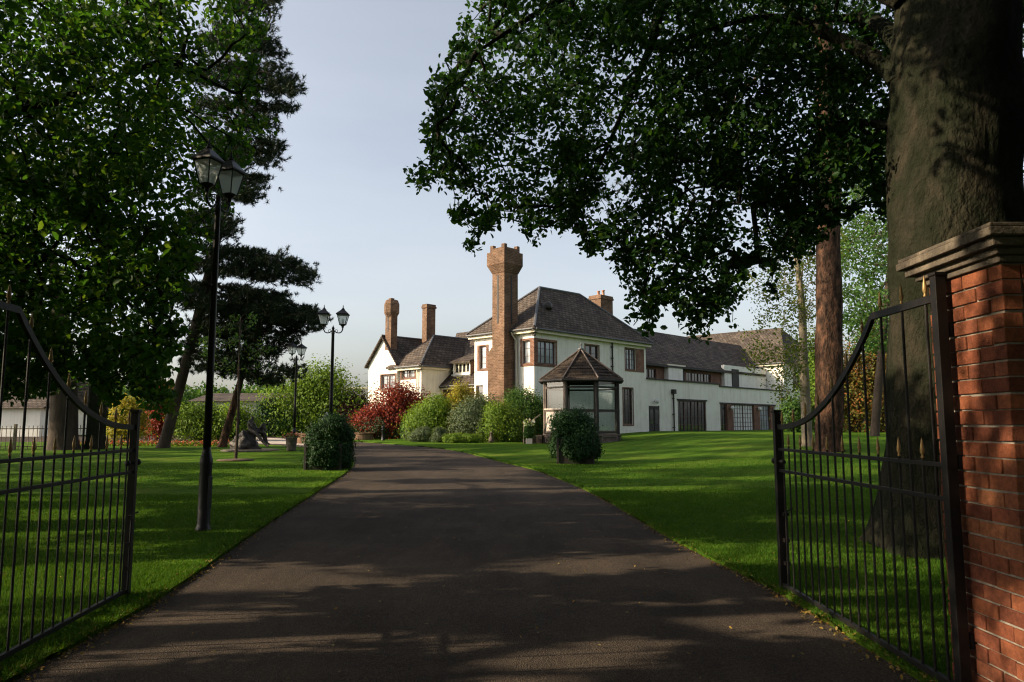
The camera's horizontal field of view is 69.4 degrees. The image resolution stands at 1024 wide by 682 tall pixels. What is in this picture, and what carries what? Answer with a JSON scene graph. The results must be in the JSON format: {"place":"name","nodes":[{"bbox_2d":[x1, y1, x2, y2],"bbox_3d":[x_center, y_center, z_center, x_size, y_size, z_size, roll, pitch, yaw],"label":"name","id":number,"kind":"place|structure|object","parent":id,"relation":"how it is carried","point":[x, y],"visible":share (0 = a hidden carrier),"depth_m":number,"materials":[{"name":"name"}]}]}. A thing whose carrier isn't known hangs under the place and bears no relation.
{"place":"outdoors","nodes":[
{"label":"outdoors","id":0,"kind":"place"},
{"bbox_2d":[256,437,303,444],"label":"paving","id":1,"kind":"structure","parent":0,"point":[276,441],"depth_m":41.60,"materials":[{"name":"beige stone"}]},
{"bbox_2d":[296,433,308,443],"bbox_3d":[-10.658,5.255,39.583,1.880,0.640,1.880,0,-6,0],"label":"brick flower bed","id":2,"kind":"object","parent":1,"relation":"on","point":[299,439],"visible":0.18,"depth_m":38.79,"materials":[{"name":"brick"}]},
{"bbox_2d":[0,435,919,681],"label":"driveway","id":3,"kind":"structure","parent":0,"point":[241,619],"depth_m":6.18,"materials":[{"name":"grey asphalt"}]},
{"bbox_2d":[106,393,154,441],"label":"shrub","id":4,"kind":"object","parent":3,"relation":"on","point":[128,404],"visible":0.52,"depth_m":40.16,"materials":[{"name":"yellow plant"}]},
{"bbox_2d":[142,381,175,440],"bbox_3d":[-20.510,3.918,43.027,2.555,3.896,1.781,0,-6,0],"label":"maple","id":5,"kind":"object","parent":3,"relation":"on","point":[158,426],"visible":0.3,"depth_m":42.59,"materials":[{"name":"red plant"}]},
{"bbox_2d":[157,399,231,440],"bbox_3d":[-18.080,4.524,43.042,4.533,2.720,3.626,0,-6,0],"label":"shrub","id":6,"kind":"object","parent":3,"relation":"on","point":[193,415],"visible":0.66,"depth_m":42.38,"materials":[{"name":"green plant"}]},
{"bbox_2d":[199,399,268,439],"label":"shrub","id":7,"kind":"object","parent":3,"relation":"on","point":[245,417],"visible":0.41,"depth_m":42.48,"materials":[{"name":"green plant"}]},
{"bbox_2d":[249,396,285,436],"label":"shrub","id":8,"kind":"object","parent":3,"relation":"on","point":[264,409],"visible":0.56,"depth_m":51.29,"materials":[{"name":"green plant"}]},
{"bbox_2d":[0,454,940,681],"bbox_3d":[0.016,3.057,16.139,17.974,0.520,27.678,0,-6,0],"label":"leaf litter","id":9,"kind":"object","parent":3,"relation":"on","point":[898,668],"visible":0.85,"depth_m":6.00,"materials":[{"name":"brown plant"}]},
{"bbox_2d":[0,424,954,681],"bbox_3d":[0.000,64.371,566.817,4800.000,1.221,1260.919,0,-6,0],"label":"lawn","id":10,"kind":"structure","parent":0,"point":[662,447],"depth_m":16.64,"materials":[{"name":"green plant"}]},
{"bbox_2d":[0,0,17,41],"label":"broadleaf tree","id":11,"kind":"object","parent":10,"relation":"on","point":[9,25],"visible":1,"depth_m":8.97,"materials":[{"name":"green plant"}]},
{"bbox_2d":[0,424,85,449],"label":"railing fence","id":12,"kind":"object","parent":10,"relation":"on","point":[15,428],"visible":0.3,"depth_m":31.86,"materials":[{"name":"green"}]},
{"bbox_2d":[0,378,108,436],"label":"cottage","id":13,"kind":"structure","parent":10,"relation":"on","point":[35,413],"depth_m":51.76,"materials":[{"name":"stone"}]},
{"bbox_2d":[0,284,141,660],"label":"iron gate","id":14,"kind":"structure","parent":10,"relation":"on","point":[132,462],"depth_m":5.34,"materials":[{"name":"black metal"}]},
{"bbox_2d":[24,230,143,449],"bbox_3d":[-19.840,-0.461,31.985,9.418,10.695,4.822,0,-6,0],"label":"old tree","id":15,"kind":"object","parent":10,"relation":"on","point":[57,413],"visible":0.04,"depth_m":31.70,"materials":[{"name":"brown plant"}]},
{"bbox_2d":[43,201,205,448],"bbox_3d":[-17.690,-0.774,33.207,8.496,11.562,3.766,0,-6,0],"label":"old tree","id":16,"kind":"object","parent":10,"relation":"on","point":[92,427],"visible":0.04,"depth_m":32.51,"materials":[{"name":"green plant"}]},
{"bbox_2d":[0,0,278,420],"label":"lime tree","id":17,"kind":"object","parent":10,"relation":"on","point":[69,207],"visible":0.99,"depth_m":9.46,"materials":[{"name":"green plant"}]},
{"bbox_2d":[80,439,261,446],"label":"bedding plants","id":18,"kind":"object","parent":10,"relation":"on","point":[176,443],"visible":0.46,"depth_m":35.07,"materials":[{"name":"red plant"}]},
{"bbox_2d":[191,138,246,530],"bbox_3d":[-4.291,-0.098,10.585,0.326,5.646,0.827,-2,-7,16],"label":"lamp post","id":19,"kind":"object","parent":10,"relation":"on","point":[209,157],"visible":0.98,"depth_m":10.53,"materials":[{"name":"metal"}]},
{"bbox_2d":[106,374,363,429],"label":"distant trees","id":20,"kind":"object","parent":10,"relation":"on","point":[191,394],"visible":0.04,"depth_m":81.77,"materials":[{"name":"green plant"}]},
{"bbox_2d":[216,458,253,460],"bbox_3d":[-9.472,4.060,25.353,1.240,0.065,1.240,0,-6,0],"label":"soil bed","id":21,"kind":"object","parent":10,"relation":"on","point":[238,459],"visible":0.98,"depth_m":25.01,"materials":[{"name":"brown soil"}]},
{"bbox_2d":[198,311,277,458],"bbox_3d":[-9.628,1.653,25.634,3.338,5.372,2.098,0,-6,0],"label":"young tree","id":22,"kind":"object","parent":21,"relation":"in","point":[235,340],"visible":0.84,"depth_m":25.64,"materials":[{"name":"green plant"}]},
{"bbox_2d":[155,0,328,447],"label":"pine tree","id":23,"kind":"object","parent":10,"relation":"on","point":[246,261],"visible":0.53,"depth_m":33.17,"materials":[{"name":"green plant"}]},
{"bbox_2d":[220,416,280,451],"bbox_3d":[-11.048,3.958,31.382,2.418,1.525,2.418,0,-6,0],"label":"sculpture","id":24,"kind":"object","parent":10,"relation":"on","point":[247,442],"visible":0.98,"depth_m":31.13,"materials":[{"name":"stone"}]},
{"bbox_2d":[177,292,333,446],"bbox_3d":[-12.196,1.202,34.364,8.286,7.836,5.766,0,-6,0],"label":"pine tree","id":25,"kind":"object","parent":10,"relation":"on","point":[279,337],"visible":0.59,"depth_m":33.30,"materials":[{"name":"green plant"}]},
{"bbox_2d":[189,393,341,427],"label":"long outbuilding","id":26,"kind":"structure","parent":10,"relation":"on","point":[222,397],"depth_m":58.88,"materials":[{"name":"stone"}]},
{"bbox_2d":[269,407,307,435],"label":"shrub","id":27,"kind":"object","parent":10,"relation":"on","point":[281,423],"visible":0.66,"depth_m":51.16,"materials":[{"name":"green plant"}]},
{"bbox_2d":[285,437,297,450],"bbox_3d":[-9.235,4.316,30.962,0.540,0.600,0.526,0,-6,0],"label":"flower pot","id":28,"kind":"object","parent":10,"relation":"on","point":[291,445],"visible":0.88,"depth_m":30.78,"materials":[{"name":"stone"}]},
{"bbox_2d":[279,431,303,438],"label":"flowers","id":29,"kind":"object","parent":28,"relation":"in","point":[291,434],"visible":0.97,"depth_m":30.91,"materials":[{"name":"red plant"}]},
{"bbox_2d":[286,340,306,432],"bbox_3d":[-9.235,2.342,31.535,0.352,4.740,0.893,-3,-7,28],"label":"lamp post","id":30,"kind":"object","parent":10,"relation":"on","point":[292,345],"visible":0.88,"depth_m":31.52,"materials":[{"name":"metal"}]},
{"bbox_2d":[245,353,384,436],"bbox_3d":[-13.639,3.852,51.855,10.808,5.921,3.802,0,-6,0],"label":"laurel","id":31,"kind":"object","parent":10,"relation":"on","point":[312,399],"visible":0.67,"depth_m":51.18,"materials":[{"name":"green plant"}]},
{"bbox_2d":[303,444,348,469],"bbox_3d":[-5.329,3.361,21.431,1.070,0.773,1.070,0,-6,3],"label":"planter box","id":32,"kind":"object","parent":10,"relation":"on","point":[306,464],"visible":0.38,"depth_m":20.92,"materials":[{"name":"black wood"}]},
{"bbox_2d":[291,406,360,469],"bbox_3d":[-5.364,2.855,21.514,1.889,1.918,1.876,0,-6,0],"label":"bush","id":33,"kind":"object","parent":32,"relation":"in","point":[328,435],"visible":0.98,"depth_m":21.03,"materials":[{"name":"green plant"}]},
{"bbox_2d":[317,305,349,413],"bbox_3d":[-5.448,1.365,22.343,0.940,4.980,0.370,0,-6,-4],"label":"lamp post","id":34,"kind":"object","parent":10,"relation":"on","point":[325,312],"visible":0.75,"depth_m":22.44,"materials":[{"name":"metal"}]},
{"bbox_2d":[326,387,372,423],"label":"shrub","id":35,"kind":"object","parent":10,"relation":"on","point":[347,407],"visible":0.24,"depth_m":51.14,"materials":[{"name":"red plant"}]},
{"bbox_2d":[341,387,367,399],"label":"flat roofed building","id":36,"kind":"structure","parent":10,"relation":"on","point":[366,388],"depth_m":65.88,"materials":[{"name":"white paint"}]},
{"bbox_2d":[349,421,373,436],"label":"shrub","id":37,"kind":"object","parent":10,"relation":"on","point":[356,426],"visible":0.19,"depth_m":45.30,"materials":[{"name":"red plant"}]},
{"bbox_2d":[355,432,373,439],"bbox_3d":[-8.827,5.728,44.056,1.193,0.555,1.193,0,-6,0],"label":"brick flower bed","id":38,"kind":"object","parent":10,"relation":"on","point":[365,435],"visible":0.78,"depth_m":43.59,"materials":[{"name":"brick"}]},
{"bbox_2d":[348,398,393,437],"bbox_3d":[-8.565,4.834,45.693,3.702,2.599,2.583,0,-6,0],"label":"acer","id":39,"kind":"object","parent":10,"relation":"on","point":[367,415],"visible":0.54,"depth_m":45.08,"materials":[{"name":"red plant"}]},
{"bbox_2d":[357,415,396,438],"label":"shrub","id":40,"kind":"object","parent":10,"relation":"on","point":[374,429],"visible":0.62,"depth_m":44.90,"materials":[{"name":"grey plant"}]},
{"bbox_2d":[381,426,385,439],"bbox_3d":[-7.459,5.343,42.878,0.260,0.880,0.254,0,-6,0],"label":"bollard","id":41,"kind":"object","parent":10,"relation":"on","point":[383,432],"visible":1,"depth_m":42.80,"materials":[{"name":"metal"}]},
{"bbox_2d":[385,428,401,438],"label":"shrub","id":42,"kind":"object","parent":10,"relation":"on","point":[394,433],"visible":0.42,"depth_m":45.21,"materials":[{"name":"grey plant"}]},
{"bbox_2d":[357,375,430,438],"bbox_3d":[-6.819,4.159,45.904,5.293,4.022,3.705,0,-6,0],"label":"acer","id":43,"kind":"object","parent":10,"relation":"on","point":[397,400],"visible":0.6,"depth_m":45.16,"materials":[{"name":"red plant"}]},
{"bbox_2d":[394,408,419,438],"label":"shrub","id":44,"kind":"object","parent":10,"relation":"on","point":[402,426],"visible":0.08,"depth_m":44.43,"materials":[{"name":"green plant"}]},
{"bbox_2d":[402,427,416,439],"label":"shrub","id":45,"kind":"object","parent":10,"relation":"on","point":[406,438],"visible":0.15,"depth_m":42.73,"materials":[{"name":"green plant"}]},
{"bbox_2d":[407,424,432,441],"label":"shrub","id":46,"kind":"object","parent":10,"relation":"on","point":[422,433],"visible":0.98,"depth_m":40.21,"materials":[{"name":"green plant"}]},
{"bbox_2d":[391,389,460,440],"bbox_3d":[-4.453,4.353,42.890,4.253,3.032,3.977,-5,-8,37],"label":"shrub","id":47,"kind":"object","parent":10,"relation":"on","point":[429,412],"visible":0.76,"depth_m":42.20,"materials":[{"name":"green plant"}]},
{"bbox_2d":[429,426,447,442],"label":"shrub","id":48,"kind":"object","parent":10,"relation":"on","point":[436,435],"visible":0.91,"depth_m":39.68,"materials":[{"name":"green plant"}]},
{"bbox_2d":[430,405,456,432],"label":"shrub","id":49,"kind":"object","parent":10,"relation":"on","point":[442,425],"visible":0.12,"depth_m":42.35,"materials":[{"name":"green plant"}]},
{"bbox_2d":[441,432,467,442],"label":"shrub","id":50,"kind":"object","parent":10,"relation":"on","point":[454,438],"visible":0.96,"depth_m":39.03,"materials":[{"name":"green plant"}]},
{"bbox_2d":[441,373,478,435],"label":"shrub","id":51,"kind":"object","parent":10,"relation":"on","point":[457,390],"visible":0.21,"depth_m":42.60,"materials":[{"name":"yellow plant"}]},
{"bbox_2d":[458,433,486,442],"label":"shrub","id":52,"kind":"object","parent":10,"relation":"on","point":[473,438],"visible":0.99,"depth_m":39.01,"materials":[{"name":"green plant"}]},
{"bbox_2d":[456,382,488,425],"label":"shrub","id":53,"kind":"object","parent":10,"relation":"on","point":[473,394],"visible":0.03,"depth_m":43.05,"materials":[{"name":"green plant"}]},
{"bbox_2d":[442,387,503,441],"bbox_3d":[-1.929,4.166,41.619,4.088,3.152,3.066,0,-6,0],"label":"shrub","id":54,"kind":"object","parent":10,"relation":"on","point":[465,416],"visible":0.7,"depth_m":41.19,"materials":[{"name":"green plant"}]},
{"bbox_2d":[489,431,493,442],"bbox_3d":[-1.102,5.178,39.839,0.320,0.620,0.320,0,-6,0],"label":"garden marker","id":55,"kind":"object","parent":10,"relation":"on","point":[491,439],"visible":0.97,"depth_m":39.73,"materials":[{"name":"stone"}]},
{"bbox_2d":[475,397,527,441],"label":"shrub","id":56,"kind":"object","parent":10,"relation":"on","point":[496,415],"visible":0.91,"depth_m":40.09,"materials":[{"name":"green plant"}]},
{"bbox_2d":[496,416,530,441],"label":"shrub","id":57,"kind":"object","parent":10,"relation":"on","point":[512,436],"visible":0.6,"depth_m":40.03,"materials":[{"name":"green plant"}]},
{"bbox_2d":[502,382,552,438],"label":"shrub","id":58,"kind":"object","parent":10,"relation":"on","point":[520,398],"visible":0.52,"depth_m":41.53,"materials":[{"name":"green plant"}]},
{"bbox_2d":[526,438,531,443],"bbox_3d":[0.879,5.167,38.118,0.320,0.303,0.320,0,-6,0],"label":"plant pot","id":59,"kind":"object","parent":10,"relation":"on","point":[528,440],"visible":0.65,"depth_m":37.96,"materials":[{"name":"stone"}]},
{"bbox_2d":[522,418,535,438],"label":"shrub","id":60,"kind":"object","parent":59,"relation":"in","point":[529,431],"visible":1,"depth_m":38.08,"materials":[{"name":"green plant"}]},
{"bbox_2d":[529,393,554,434],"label":"shrub","id":61,"kind":"object","parent":10,"relation":"on","point":[540,408],"visible":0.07,"depth_m":42.78,"materials":[{"name":"green plant"}]},
{"bbox_2d":[523,343,623,442],"bbox_3d":[3.305,2.808,39.605,5.246,5.480,4.447,-1,-6,6],"label":"gazebo","id":62,"kind":"object","parent":10,"relation":"on","point":[579,366],"visible":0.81,"depth_m":38.47,"materials":[{"name":"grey wood"}]},
{"bbox_2d":[557,438,594,463],"bbox_3d":[2.054,3.588,24.107,1.194,0.861,1.194,0,-6,3],"label":"planter box","id":63,"kind":"object","parent":10,"relation":"on","point":[561,459],"visible":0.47,"depth_m":23.53,"materials":[{"name":"black wood"}]},
{"bbox_2d":[544,403,604,463],"bbox_3d":[2.027,2.985,24.167,2.123,2.063,1.996,0,-6,0],"label":"bush","id":64,"kind":"object","parent":63,"relation":"in","point":[575,430],"visible":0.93,"depth_m":23.68,"materials":[{"name":"green plant"}]},
{"bbox_2d":[364,243,811,432],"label":"country house","id":65,"kind":"structure","parent":10,"relation":"on","point":[669,383],"depth_m":52.29,"materials":[{"name":"white paint"}]},
{"bbox_2d":[382,374,394,388],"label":"window","id":66,"kind":"structure","parent":65,"relation":"in","point":[391,377],"depth_m":53.91,"materials":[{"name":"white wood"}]},
{"bbox_2d":[403,370,414,377],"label":"window","id":67,"kind":"structure","parent":65,"relation":"in","point":[410,373],"depth_m":52.52,"materials":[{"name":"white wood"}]},
{"bbox_2d":[455,362,468,373],"bbox_3d":[-3.476,1.906,52.169,1.205,0.757,1.169,0,-6,0],"label":"dormer window","id":68,"kind":"structure","parent":65,"relation":"in","point":[459,367],"depth_m":52.16,"materials":[{"name":"white glass"}]},
{"bbox_2d":[477,385,482,395],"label":"window","id":69,"kind":"structure","parent":65,"relation":"in","point":[480,387],"depth_m":47.36,"materials":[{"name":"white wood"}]},
{"bbox_2d":[480,346,485,368],"bbox_3d":[-1.774,1.068,47.319,0.501,1.500,0.488,0,-6,0],"label":"window","id":70,"kind":"structure","parent":65,"relation":"in","point":[483,348],"depth_m":47.41,"materials":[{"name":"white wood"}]},
{"bbox_2d":[523,340,529,363],"bbox_3d":[0.947,0.676,44.716,0.523,1.400,0.509,0,-6,0],"label":"window","id":71,"kind":"structure","parent":65,"relation":"in","point":[526,344],"depth_m":44.80,"materials":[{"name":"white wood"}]},
{"bbox_2d":[538,340,554,364],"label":"window","id":72,"kind":"structure","parent":65,"relation":"in","point":[546,350],"depth_m":45.17,"materials":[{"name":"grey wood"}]},
{"bbox_2d":[585,345,597,359],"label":"window","id":73,"kind":"structure","parent":65,"relation":"in","point":[592,350],"depth_m":48.53,"materials":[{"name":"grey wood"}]},
{"bbox_2d":[623,388,631,424],"bbox_3d":[7.871,4.486,50.752,0.836,2.490,0.861,0,-6,0],"label":"window","id":74,"kind":"structure","parent":65,"relation":"in","point":[627,392],"depth_m":50.86,"materials":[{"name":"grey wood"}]},
{"bbox_2d":[625,348,634,369],"bbox_3d":[8.139,1.282,51.389,0.926,1.480,0.954,0,-6,0],"label":"window","id":75,"kind":"structure","parent":65,"relation":"in","point":[629,353],"depth_m":51.48,"materials":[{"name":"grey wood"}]},
{"bbox_2d":[646,368,655,377],"bbox_3d":[9.811,2.395,55.900,2.560,0.770,2.644,0,-6,0],"label":"window","id":76,"kind":"structure","parent":65,"relation":"in","point":[650,373],"depth_m":56.78,"materials":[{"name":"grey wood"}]},
{"bbox_2d":[649,406,658,430],"bbox_3d":[10.126,5.729,52.912,0.125,2.140,1.360,-6,-9,44],"label":"door","id":77,"kind":"structure","parent":65,"relation":"in","point":[653,410],"depth_m":52.90,"materials":[{"name":"black wood"}]},
{"bbox_2d":[678,400,705,430],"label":"window","id":78,"kind":"structure","parent":65,"relation":"in","point":[691,414],"depth_m":56.77,"materials":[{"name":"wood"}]},
{"bbox_2d":[686,372,709,382],"bbox_3d":[15.510,3.051,61.760,2.838,0.770,2.932,0,-6,0],"label":"window","id":79,"kind":"structure","parent":65,"relation":"in","point":[690,376],"depth_m":61.73,"materials":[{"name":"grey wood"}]},
{"bbox_2d":[720,404,726,430],"bbox_3d":[17.122,6.221,60.187,0.822,2.220,0.846,0,-6,0],"label":"window","id":80,"kind":"structure","parent":65,"relation":"in","point":[722,406],"depth_m":60.31,"materials":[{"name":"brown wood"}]},
{"bbox_2d":[732,369,738,386],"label":"terrace door","id":81,"kind":"structure","parent":65,"relation":"in","point":[735,377],"depth_m":65.44,"materials":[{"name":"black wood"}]},
{"bbox_2d":[733,404,753,429],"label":"window","id":82,"kind":"structure","parent":65,"relation":"in","point":[743,414],"depth_m":62.73,"materials":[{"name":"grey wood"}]},
{"bbox_2d":[760,405,769,429],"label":"window","id":83,"kind":"structure","parent":65,"relation":"in","point":[764,412],"depth_m":65.66,"materials":[{"name":"grey glass"}]},
{"bbox_2d":[793,374,799,387],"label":"window","id":84,"kind":"structure","parent":65,"relation":"in","point":[795,383],"depth_m":71.13,"materials":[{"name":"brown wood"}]},
{"bbox_2d":[403,0,1023,559],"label":"beech tree","id":85,"kind":"object","parent":10,"relation":"on","point":[949,118],"visible":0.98,"depth_m":10.20,"materials":[{"name":"green plant"}]},
{"bbox_2d":[543,0,883,451],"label":"pine tree","id":86,"kind":"object","parent":10,"relation":"on","point":[828,347],"visible":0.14,"depth_m":25.21,"materials":[{"name":"brown plant"}]},
{"bbox_2d":[769,392,814,431],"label":"garden shrub","id":87,"kind":"object","parent":10,"relation":"on","point":[795,406],"visible":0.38,"depth_m":44.73,"materials":[{"name":"green plant"}]},
{"bbox_2d":[738,218,854,446],"bbox_3d":[10.900,-0.694,27.914,5.354,9.685,5.024,0,-6,0],"label":"birch tree","id":88,"kind":"object","parent":10,"relation":"on","point":[802,350],"visible":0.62,"depth_m":27.57,"materials":[{"name":"green plant"}]},
{"bbox_2d":[792,325,851,431],"bbox_3d":[18.899,1.832,45.404,3.880,7.713,3.089,0,-6,0],"label":"garden shrub","id":89,"kind":"object","parent":10,"relation":"on","point":[812,378],"visible":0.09,"depth_m":45.12,"materials":[{"name":"green plant"}]},
{"bbox_2d":[839,98,888,435],"bbox_3d":[20.795,-4.474,42.293,5.407,19.975,18.241,-3,-7,25],"label":"slender tree","id":90,"kind":"object","parent":10,"relation":"on","point":[873,232],"visible":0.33,"depth_m":37.23,"materials":[{"name":"green plant"}]},
{"bbox_2d":[843,328,884,431],"bbox_3d":[20.881,1.937,45.486,3.963,7.529,3.727,-5,-8,38],"label":"garden shrub","id":91,"kind":"object","parent":10,"relation":"on","point":[856,390],"visible":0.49,"depth_m":44.51,"materials":[{"name":"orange plant"}]},
{"bbox_2d":[852,310,888,431],"bbox_3d":[22.785,1.301,45.293,4.428,8.754,3.456,0,-6,0],"label":"garden shrub","id":92,"kind":"object","parent":10,"relation":"on","point":[873,365],"visible":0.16,"depth_m":44.67,"materials":[{"name":"green plant"}]},
{"bbox_2d":[896,222,1023,681],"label":"gate pillar","id":93,"kind":"structure","parent":10,"relation":"on","point":[982,266],"depth_m":3.86,"materials":[{"name":"brick"}]},
{"bbox_2d":[771,272,976,681],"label":"iron gate","id":94,"kind":"structure","parent":93,"relation":"attached to","point":[950,464],"depth_m":4.63,"materials":[{"name":"black metal"}]},
{"bbox_2d":[0,0,1023,418],"label":"sky","id":95,"kind":"structure","parent":0,"point":[345,204],"materials":[{"name":"blue"}]}
]}

